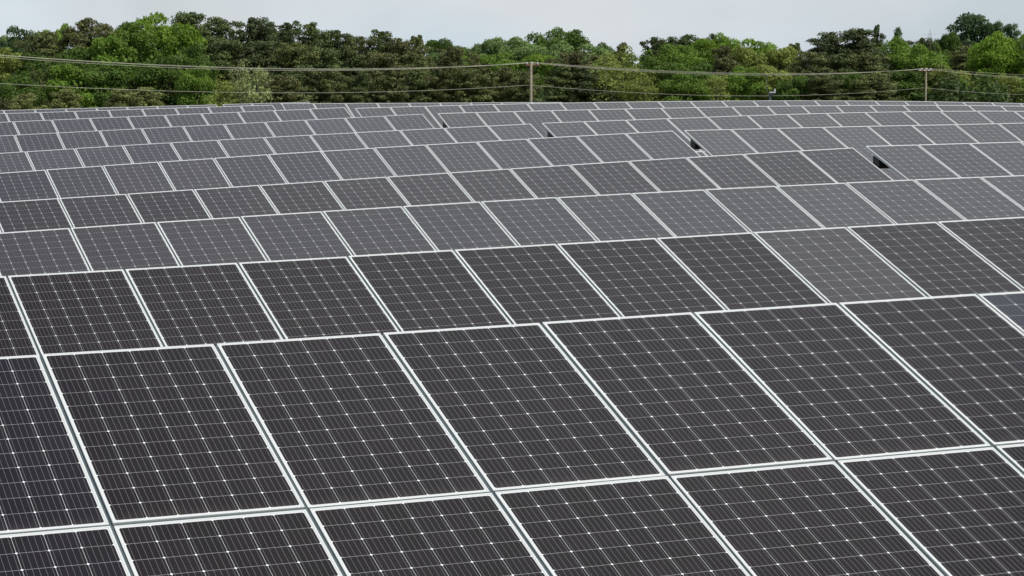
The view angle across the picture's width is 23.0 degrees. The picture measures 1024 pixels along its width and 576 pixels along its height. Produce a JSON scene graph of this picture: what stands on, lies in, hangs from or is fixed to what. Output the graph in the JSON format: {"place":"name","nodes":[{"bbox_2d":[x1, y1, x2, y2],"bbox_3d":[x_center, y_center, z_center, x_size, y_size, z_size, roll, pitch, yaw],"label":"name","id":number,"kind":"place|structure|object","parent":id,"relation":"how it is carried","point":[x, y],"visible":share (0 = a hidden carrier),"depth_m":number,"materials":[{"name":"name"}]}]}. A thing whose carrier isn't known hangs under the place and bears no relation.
{"place":"outdoors","nodes":[
{"label":"outdoors","id":0,"kind":"place"},
{"bbox_2d":[0,0,1023,65],"label":"sky","id":1,"kind":"structure","parent":0,"point":[781,23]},
{"bbox_3d":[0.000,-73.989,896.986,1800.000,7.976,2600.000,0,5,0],"label":"ground","id":2,"kind":"structure","parent":0,"visible":0},
{"bbox_2d":[0,47,26,82],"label":"broadleaf tree","id":3,"kind":"object","parent":2,"relation":"on","point":[9,64],"visible":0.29,"depth_m":282.64,"materials":[{"name":"green plant"}]},
{"bbox_2d":[0,25,38,72],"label":"broadleaf tree","id":4,"kind":"object","parent":2,"relation":"on","point":[15,30],"visible":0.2,"depth_m":322.31,"materials":[{"name":"green plant"}]},
{"bbox_2d":[0,71,45,109],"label":"broadleaf tree","id":5,"kind":"object","parent":2,"relation":"on","point":[9,90],"visible":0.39,"depth_m":263.77,"materials":[{"name":"green plant"}]},
{"bbox_2d":[7,92,48,109],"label":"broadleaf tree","id":6,"kind":"object","parent":2,"relation":"on","point":[23,102],"visible":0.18,"depth_m":236.86,"materials":[{"name":"green plant"}]},
{"bbox_2d":[12,31,68,75],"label":"pine tree","id":7,"kind":"object","parent":2,"relation":"on","point":[45,44],"visible":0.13,"depth_m":298.51,"materials":[{"name":"green plant"}]},
{"bbox_2d":[21,61,66,108],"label":"broadleaf tree","id":8,"kind":"object","parent":2,"relation":"on","point":[34,75],"visible":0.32,"depth_m":265.96,"materials":[{"name":"green plant"}]},
{"bbox_2d":[46,88,82,108],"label":"pine tree","id":9,"kind":"object","parent":2,"relation":"on","point":[68,97],"visible":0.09,"depth_m":237.06,"materials":[{"name":"green plant"}]},
{"bbox_2d":[38,63,104,108],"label":"broadleaf tree","id":10,"kind":"object","parent":2,"relation":"on","point":[71,72],"visible":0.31,"depth_m":266.44,"materials":[{"name":"green plant"}]},
{"bbox_2d":[50,17,106,64],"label":"pine tree","id":11,"kind":"object","parent":2,"relation":"on","point":[83,34],"visible":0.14,"depth_m":297.70,"materials":[{"name":"green plant"}]},
{"bbox_2d":[59,46,105,85],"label":"broadleaf tree","id":12,"kind":"object","parent":2,"relation":"on","point":[84,65],"visible":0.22,"depth_m":277.69,"materials":[{"name":"green plant"}]},
{"bbox_2d":[70,63,128,107],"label":"broadleaf tree","id":13,"kind":"object","parent":2,"relation":"on","point":[101,75],"visible":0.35,"depth_m":267.81,"materials":[{"name":"green plant"}]},
{"bbox_2d":[0,105,216,113],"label":"solar array","id":14,"kind":"object","parent":2,"relation":"on","point":[69,109],"visible":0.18,"depth_m":82.41,"materials":[{"name":"grey glass"}]},
{"bbox_2d":[82,34,138,103],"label":"broadleaf tree","id":15,"kind":"object","parent":2,"relation":"on","point":[113,46],"visible":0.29,"depth_m":278.31,"materials":[{"name":"green plant"}]},
{"bbox_2d":[102,88,143,107],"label":"pine tree","id":16,"kind":"object","parent":2,"relation":"on","point":[123,96],"visible":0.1,"depth_m":236.94,"materials":[{"name":"green plant"}]},
{"bbox_2d":[105,61,162,106],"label":"broadleaf tree","id":17,"kind":"object","parent":2,"relation":"on","point":[133,72],"visible":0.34,"depth_m":269.86,"materials":[{"name":"green plant"}]},
{"bbox_2d":[110,22,164,67],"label":"broadleaf tree","id":18,"kind":"object","parent":2,"relation":"on","point":[139,41],"visible":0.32,"depth_m":281.29,"materials":[{"name":"green plant"}]},
{"bbox_2d":[0,105,275,121],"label":"solar array","id":19,"kind":"object","parent":2,"relation":"on","point":[13,117],"visible":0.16,"depth_m":74.72,"materials":[{"name":"grey glass"}]},
{"bbox_2d":[127,87,166,106],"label":"pine tree","id":20,"kind":"object","parent":2,"relation":"on","point":[149,99],"visible":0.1,"depth_m":239.17,"materials":[{"name":"green plant"}]},
{"bbox_2d":[116,11,181,61],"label":"broadleaf tree","id":21,"kind":"object","parent":2,"relation":"on","point":[163,33],"visible":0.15,"depth_m":287.10,"materials":[{"name":"green plant"}]},
{"bbox_2d":[135,55,191,105],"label":"broadleaf tree","id":22,"kind":"object","parent":2,"relation":"on","point":[167,79],"visible":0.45,"depth_m":269.95,"materials":[{"name":"green plant"}]},
{"bbox_2d":[0,107,351,135],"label":"solar array","id":23,"kind":"object","parent":2,"relation":"on","point":[14,128],"visible":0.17,"depth_m":67.19,"materials":[{"name":"grey glass"}]},
{"bbox_2d":[158,21,215,101],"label":"broadleaf tree","id":24,"kind":"object","parent":2,"relation":"on","point":[182,34],"visible":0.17,"depth_m":278.25,"materials":[{"name":"green plant"}]},
{"bbox_2d":[160,11,223,91],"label":"pine tree","id":25,"kind":"object","parent":2,"relation":"on","point":[195,18],"visible":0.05,"depth_m":297.48,"materials":[{"name":"green plant"}]},
{"bbox_2d":[169,42,219,94],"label":"broadleaf tree","id":26,"kind":"object","parent":2,"relation":"on","point":[195,57],"visible":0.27,"depth_m":274.29,"materials":[{"name":"green plant"}]},
{"bbox_2d":[175,64,218,105],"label":"broadleaf tree","id":27,"kind":"object","parent":2,"relation":"on","point":[196,81],"visible":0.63,"depth_m":266.37,"materials":[{"name":"green plant"}]},
{"bbox_2d":[0,114,433,152],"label":"solar array","id":28,"kind":"object","parent":2,"relation":"on","point":[47,141],"visible":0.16,"depth_m":60.58,"materials":[{"name":"grey glass"}]},
{"bbox_2d":[203,16,242,54],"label":"pine tree","id":29,"kind":"object","parent":2,"relation":"on","point":[220,24],"visible":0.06,"depth_m":302.96,"materials":[{"name":"green plant"}]},
{"bbox_2d":[203,74,246,106],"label":"broadleaf tree","id":30,"kind":"object","parent":2,"relation":"on","point":[215,97],"visible":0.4,"depth_m":260.49,"materials":[{"name":"green plant"}]},
{"bbox_2d":[206,39,256,105],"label":"pine tree","id":31,"kind":"object","parent":2,"relation":"on","point":[230,53],"visible":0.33,"depth_m":283.10,"materials":[{"name":"green plant"}]},
{"bbox_2d":[221,59,273,103],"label":"broadleaf tree","id":32,"kind":"object","parent":2,"relation":"on","point":[260,75],"visible":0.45,"depth_m":260.52,"materials":[{"name":"green plant"}]},
{"bbox_2d":[223,16,277,91],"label":"pine tree","id":33,"kind":"object","parent":2,"relation":"on","point":[257,29],"visible":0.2,"depth_m":297.87,"materials":[{"name":"green plant"}]},
{"bbox_2d":[231,40,287,91],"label":"pine tree","id":34,"kind":"object","parent":2,"relation":"on","point":[263,53],"visible":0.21,"depth_m":282.83,"materials":[{"name":"green plant"}]},
{"bbox_2d":[0,124,543,172],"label":"solar array","id":35,"kind":"object","parent":2,"relation":"on","point":[77,157],"visible":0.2,"depth_m":53.08,"materials":[{"name":"grey glass"}]},
{"bbox_2d":[248,74,310,102],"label":"pine tree","id":36,"kind":"object","parent":2,"relation":"on","point":[282,94],"visible":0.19,"depth_m":262.74,"materials":[{"name":"green plant"}]},
{"bbox_2d":[270,20,313,63],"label":"pine tree","id":37,"kind":"object","parent":2,"relation":"on","point":[287,33],"visible":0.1,"depth_m":297.67,"materials":[{"name":"green plant"}]},
{"bbox_2d":[268,42,320,87],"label":"pine tree","id":38,"kind":"object","parent":2,"relation":"on","point":[293,56],"visible":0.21,"depth_m":282.00,"materials":[{"name":"green plant"}]},
{"bbox_2d":[282,64,335,102],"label":"pine tree","id":39,"kind":"object","parent":2,"relation":"on","point":[306,78],"visible":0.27,"depth_m":266.25,"materials":[{"name":"green plant"}]},
{"bbox_2d":[291,22,339,59],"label":"pine tree","id":40,"kind":"object","parent":2,"relation":"on","point":[313,31],"visible":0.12,"depth_m":297.51,"materials":[{"name":"green plant"}]},
{"bbox_2d":[314,67,350,102],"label":"pine tree","id":41,"kind":"object","parent":2,"relation":"on","point":[329,91],"visible":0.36,"depth_m":266.40,"materials":[{"name":"green plant"}]},
{"bbox_2d":[311,30,354,65],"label":"pine tree","id":42,"kind":"object","parent":2,"relation":"on","point":[337,38],"visible":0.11,"depth_m":297.68,"materials":[{"name":"green plant"}]},
{"bbox_2d":[308,46,368,102],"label":"pine tree","id":43,"kind":"object","parent":2,"relation":"on","point":[325,59],"visible":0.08,"depth_m":282.29,"materials":[{"name":"green plant"}]},
{"bbox_2d":[0,131,699,201],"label":"solar array","id":44,"kind":"object","parent":2,"relation":"on","point":[269,169],"visible":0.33,"depth_m":45.60,"materials":[{"name":"grey glass"}]},
{"bbox_2d":[339,50,374,102],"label":"pine tree","id":45,"kind":"object","parent":2,"relation":"on","point":[356,61],"visible":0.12,"depth_m":283.60,"materials":[{"name":"green plant"}]},
{"bbox_2d":[340,35,374,75],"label":"pine tree","id":46,"kind":"object","parent":2,"relation":"on","point":[355,42],"visible":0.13,"depth_m":297.76,"materials":[{"name":"green plant"}]},
{"bbox_2d":[346,70,379,102],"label":"pine tree","id":47,"kind":"object","parent":2,"relation":"on","point":[363,87],"visible":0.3,"depth_m":266.36,"materials":[{"name":"green plant"}]},
{"bbox_2d":[354,52,409,102],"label":"pine tree","id":48,"kind":"object","parent":2,"relation":"on","point":[383,60],"visible":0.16,"depth_m":283.09,"materials":[{"name":"green plant"}]},
{"bbox_2d":[363,29,402,73],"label":"tree","id":49,"kind":"object","parent":2,"relation":"on","point":[381,45],"visible":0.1,"depth_m":297.91,"materials":[{"name":"green plant"}]},
{"bbox_2d":[369,67,410,102],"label":"pine tree","id":50,"kind":"object","parent":2,"relation":"on","point":[385,88],"visible":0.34,"depth_m":266.51,"materials":[{"name":"green plant"}]},
{"bbox_2d":[385,38,421,65],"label":"pine tree","id":51,"kind":"object","parent":2,"relation":"on","point":[398,46],"visible":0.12,"depth_m":297.37,"materials":[{"name":"green plant"}]},
{"bbox_2d":[403,66,435,102],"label":"pine tree","id":52,"kind":"object","parent":2,"relation":"on","point":[417,86],"visible":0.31,"depth_m":268.21,"materials":[{"name":"green plant"}]},
{"bbox_2d":[281,102,561,116],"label":"solar array","id":53,"kind":"object","parent":2,"relation":"on","point":[350,108],"visible":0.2,"depth_m":77.67,"materials":[{"name":"grey glass"}]},
{"bbox_2d":[421,68,455,102],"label":"pine tree","id":54,"kind":"object","parent":2,"relation":"on","point":[440,73],"visible":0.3,"depth_m":268.43,"materials":[{"name":"green plant"}]},
{"bbox_2d":[0,148,892,232],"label":"solar array","id":55,"kind":"object","parent":2,"relation":"on","point":[823,166],"visible":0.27,"depth_m":38.46,"materials":[{"name":"grey glass"}]},
{"bbox_2d":[432,46,465,79],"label":"pine tree","id":56,"kind":"object","parent":2,"relation":"on","point":[451,55],"visible":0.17,"depth_m":343.24,"materials":[{"name":"green plant"}]},
{"bbox_2d":[432,66,490,102],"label":"pine tree","id":57,"kind":"object","parent":2,"relation":"on","point":[461,83],"visible":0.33,"depth_m":267.76,"materials":[{"name":"green plant"}]},
{"bbox_2d":[470,67,508,102],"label":"pine tree","id":58,"kind":"object","parent":2,"relation":"on","point":[490,92],"visible":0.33,"depth_m":268.80,"materials":[{"name":"green plant"}]},
{"bbox_2d":[471,37,509,77],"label":"broadleaf tree","id":59,"kind":"object","parent":2,"relation":"on","point":[485,46],"visible":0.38,"depth_m":391.62,"materials":[{"name":"green plant"}]},
{"bbox_2d":[480,51,524,83],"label":"broadleaf tree","id":60,"kind":"object","parent":2,"relation":"on","point":[494,61],"visible":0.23,"depth_m":367.11,"materials":[{"name":"green plant"}]},
{"bbox_2d":[0,291,1023,575],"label":"solar array","id":61,"kind":"object","parent":2,"relation":"on","point":[862,439],"visible":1,"depth_m":13.69,"materials":[{"name":"black glass"}]},
{"bbox_2d":[0,217,1023,356],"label":"solar array","id":62,"kind":"object","parent":2,"relation":"on","point":[101,310],"visible":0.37,"depth_m":22.24,"materials":[{"name":"grey glass"}]},
{"bbox_2d":[0,175,1023,276],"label":"solar array","id":63,"kind":"object","parent":2,"relation":"on","point":[438,227],"visible":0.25,"depth_m":30.30,"materials":[{"name":"grey glass"}]},
{"bbox_2d":[2,69,1023,102],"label":"undergrowth","id":64,"kind":"object","parent":2,"relation":"on","point":[950,95],"visible":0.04,"depth_m":322.82,"materials":[{"name":"green plant"}]},
{"bbox_2d":[501,70,542,101],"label":"pine tree","id":65,"kind":"object","parent":2,"relation":"on","point":[521,94],"visible":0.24,"depth_m":268.29,"materials":[{"name":"green plant"}]},
{"bbox_2d":[525,61,538,101],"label":"utility pole","id":66,"kind":"object","parent":2,"relation":"on","point":[531,64],"visible":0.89,"depth_m":229.13,"materials":[{"name":"brown wood"}]},
{"bbox_2d":[2,55,1019,74],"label":"power line","id":67,"kind":"object","parent":66,"relation":"attached to","point":[473,66],"visible":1,"depth_m":216.82,"materials":[{"name":"metal"}]},
{"bbox_2d":[513,53,553,95],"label":"broadleaf tree","id":68,"kind":"object","parent":2,"relation":"on","point":[538,58],"visible":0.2,"depth_m":366.55,"materials":[{"name":"green plant"}]},
{"bbox_2d":[521,40,582,72],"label":"broadleaf tree","id":69,"kind":"object","parent":2,"relation":"on","point":[561,47],"visible":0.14,"depth_m":383.19,"materials":[{"name":"green plant"}]},
{"bbox_2d":[541,63,578,102],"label":"pine tree","id":70,"kind":"object","parent":2,"relation":"on","point":[556,79],"visible":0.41,"depth_m":313.23,"materials":[{"name":"green plant"}]},
{"bbox_2d":[545,29,590,51],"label":"broadleaf tree","id":71,"kind":"object","parent":2,"relation":"on","point":[574,38],"visible":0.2,"depth_m":401.80,"materials":[{"name":"green plant"}]},
{"bbox_2d":[541,50,606,97],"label":"pine tree","id":72,"kind":"object","parent":2,"relation":"on","point":[574,58],"visible":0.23,"depth_m":316.33,"materials":[{"name":"green plant"}]},
{"bbox_2d":[557,67,622,102],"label":"pine tree","id":73,"kind":"object","parent":2,"relation":"on","point":[588,79],"visible":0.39,"depth_m":312.57,"materials":[{"name":"green plant"}]},
{"bbox_2d":[581,45,642,97],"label":"broadleaf tree","id":74,"kind":"object","parent":2,"relation":"on","point":[608,58],"visible":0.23,"depth_m":327.21,"materials":[{"name":"green plant"}]},
{"bbox_2d":[586,61,652,101],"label":"broadleaf tree","id":75,"kind":"object","parent":2,"relation":"on","point":[612,83],"visible":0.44,"depth_m":313.49,"materials":[{"name":"green plant"}]},
{"bbox_2d":[615,71,670,101],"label":"broadleaf tree","id":76,"kind":"object","parent":2,"relation":"on","point":[645,80],"visible":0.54,"depth_m":312.00,"materials":[{"name":"green plant"}]},
{"bbox_2d":[629,56,683,100],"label":"broadleaf tree","id":77,"kind":"object","parent":2,"relation":"on","point":[669,66],"visible":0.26,"depth_m":319.75,"materials":[{"name":"green plant"}]},
{"bbox_2d":[658,42,702,70],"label":"broadleaf tree","id":78,"kind":"object","parent":2,"relation":"on","point":[675,54],"visible":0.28,"depth_m":348.05,"materials":[{"name":"green plant"}]},
{"bbox_2d":[656,72,714,100],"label":"broadleaf tree","id":79,"kind":"object","parent":2,"relation":"on","point":[683,81],"visible":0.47,"depth_m":311.82,"materials":[{"name":"green plant"}]},
{"bbox_2d":[355,101,1023,127],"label":"solar array","id":80,"kind":"object","parent":2,"relation":"on","point":[430,114],"visible":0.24,"depth_m":71.27,"materials":[{"name":"grey glass"}]},
{"bbox_2d":[671,62,723,100],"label":"broadleaf tree","id":81,"kind":"object","parent":2,"relation":"on","point":[699,73],"visible":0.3,"depth_m":316.58,"materials":[{"name":"green plant"}]},
{"bbox_2d":[702,45,740,99],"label":"tree","id":82,"kind":"object","parent":2,"relation":"on","point":[724,64],"visible":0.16,"depth_m":332.77,"materials":[{"name":"green plant"}]},
{"bbox_2d":[438,105,1023,137],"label":"solar array","id":83,"kind":"object","parent":2,"relation":"on","point":[535,119],"visible":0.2,"depth_m":64.09,"materials":[{"name":"grey glass"}]},
{"bbox_2d":[722,64,765,100],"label":"broadleaf tree","id":84,"kind":"object","parent":2,"relation":"on","point":[738,80],"visible":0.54,"depth_m":315.13,"materials":[{"name":"green plant"}]},
{"bbox_2d":[730,46,778,78],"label":"broadleaf tree","id":85,"kind":"object","parent":2,"relation":"on","point":[744,55],"visible":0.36,"depth_m":337.32,"materials":[{"name":"green plant"}]},
{"bbox_2d":[748,63,792,100],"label":"broadleaf tree","id":86,"kind":"object","parent":2,"relation":"on","point":[771,81],"visible":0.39,"depth_m":315.69,"materials":[{"name":"green plant"}]},
{"bbox_2d":[754,45,800,75],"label":"broadleaf tree","id":87,"kind":"object","parent":2,"relation":"on","point":[783,57],"visible":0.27,"depth_m":336.90,"materials":[{"name":"green plant"}]},
{"bbox_2d":[542,111,1023,155],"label":"solar array","id":88,"kind":"object","parent":2,"relation":"on","point":[678,126],"visible":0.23,"depth_m":57.23,"materials":[{"name":"grey glass"}]},
{"bbox_2d":[768,75,815,100],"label":"broadleaf tree","id":89,"kind":"object","parent":2,"relation":"on","point":[783,89],"visible":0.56,"depth_m":311.92,"materials":[{"name":"green plant"}]},
{"bbox_2d":[784,51,838,100],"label":"tree","id":90,"kind":"object","parent":2,"relation":"on","point":[815,58],"visible":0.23,"depth_m":323.12,"materials":[{"name":"green plant"}]},
{"bbox_2d":[792,74,849,100],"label":"pine tree","id":91,"kind":"object","parent":2,"relation":"on","point":[826,86],"visible":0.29,"depth_m":311.39,"materials":[{"name":"green plant"}]},
{"bbox_2d":[804,31,857,69],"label":"pine tree","id":92,"kind":"object","parent":2,"relation":"on","point":[828,42],"visible":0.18,"depth_m":342.33,"materials":[{"name":"green plant"}]},
{"bbox_2d":[817,53,865,92],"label":"tree","id":93,"kind":"object","parent":2,"relation":"on","point":[840,67],"visible":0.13,"depth_m":322.11,"materials":[{"name":"green plant"}]},
{"bbox_2d":[684,123,1023,179],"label":"solar array","id":94,"kind":"object","parent":2,"relation":"on","point":[739,141],"visible":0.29,"depth_m":49.35,"materials":[{"name":"grey glass"}]},
{"bbox_2d":[833,71,876,100],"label":"broadleaf tree","id":95,"kind":"object","parent":2,"relation":"on","point":[848,80],"visible":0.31,"depth_m":312.73,"materials":[{"name":"green plant"}]},
{"bbox_2d":[832,28,898,71],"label":"pine tree","id":96,"kind":"object","parent":2,"relation":"on","point":[862,43],"visible":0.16,"depth_m":342.88,"materials":[{"name":"green plant"}]},
{"bbox_2d":[836,52,905,100],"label":"pine tree","id":97,"kind":"object","parent":2,"relation":"on","point":[865,62],"visible":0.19,"depth_m":323.19,"materials":[{"name":"green plant"}]},
{"bbox_2d":[845,74,901,100],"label":"pine tree","id":98,"kind":"object","parent":2,"relation":"on","point":[871,80],"visible":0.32,"depth_m":311.67,"materials":[{"name":"green plant"}]},
{"bbox_2d":[876,35,911,69],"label":"broadleaf tree","id":99,"kind":"object","parent":2,"relation":"on","point":[898,44],"visible":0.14,"depth_m":351.27,"materials":[{"name":"green plant"}]},
{"bbox_2d":[886,69,939,100],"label":"broadleaf tree","id":100,"kind":"object","parent":2,"relation":"on","point":[904,77],"visible":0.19,"depth_m":338.07,"materials":[{"name":"green plant"}]},
{"bbox_2d":[891,43,947,98],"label":"broadleaf tree","id":101,"kind":"object","parent":2,"relation":"on","point":[913,59],"visible":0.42,"depth_m":342.28,"materials":[{"name":"green plant"}]},
{"bbox_2d":[865,141,1023,179],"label":"solar array","id":102,"kind":"object","parent":2,"relation":"on","point":[931,161],"visible":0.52,"depth_m":41.54,"materials":[{"name":"grey glass"}]},
{"bbox_2d":[913,65,977,100],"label":"broadleaf tree","id":103,"kind":"object","parent":2,"relation":"on","point":[936,73],"visible":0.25,"depth_m":339.87,"materials":[{"name":"green plant"}]},
{"bbox_2d":[945,12,999,69],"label":"broadleaf tree","id":104,"kind":"object","parent":2,"relation":"on","point":[969,23],"visible":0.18,"depth_m":371.52,"materials":[{"name":"green plant"}]},
{"bbox_2d":[965,30,1019,96],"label":"broadleaf tree","id":105,"kind":"object","parent":2,"relation":"on","point":[997,58],"visible":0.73,"depth_m":341.25,"materials":[{"name":"green plant"}]},
{"bbox_2d":[1000,34,1023,84],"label":"broadleaf tree","id":106,"kind":"object","parent":2,"relation":"on","point":[1018,63],"visible":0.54,"depth_m":341.75,"materials":[{"name":"green plant"}]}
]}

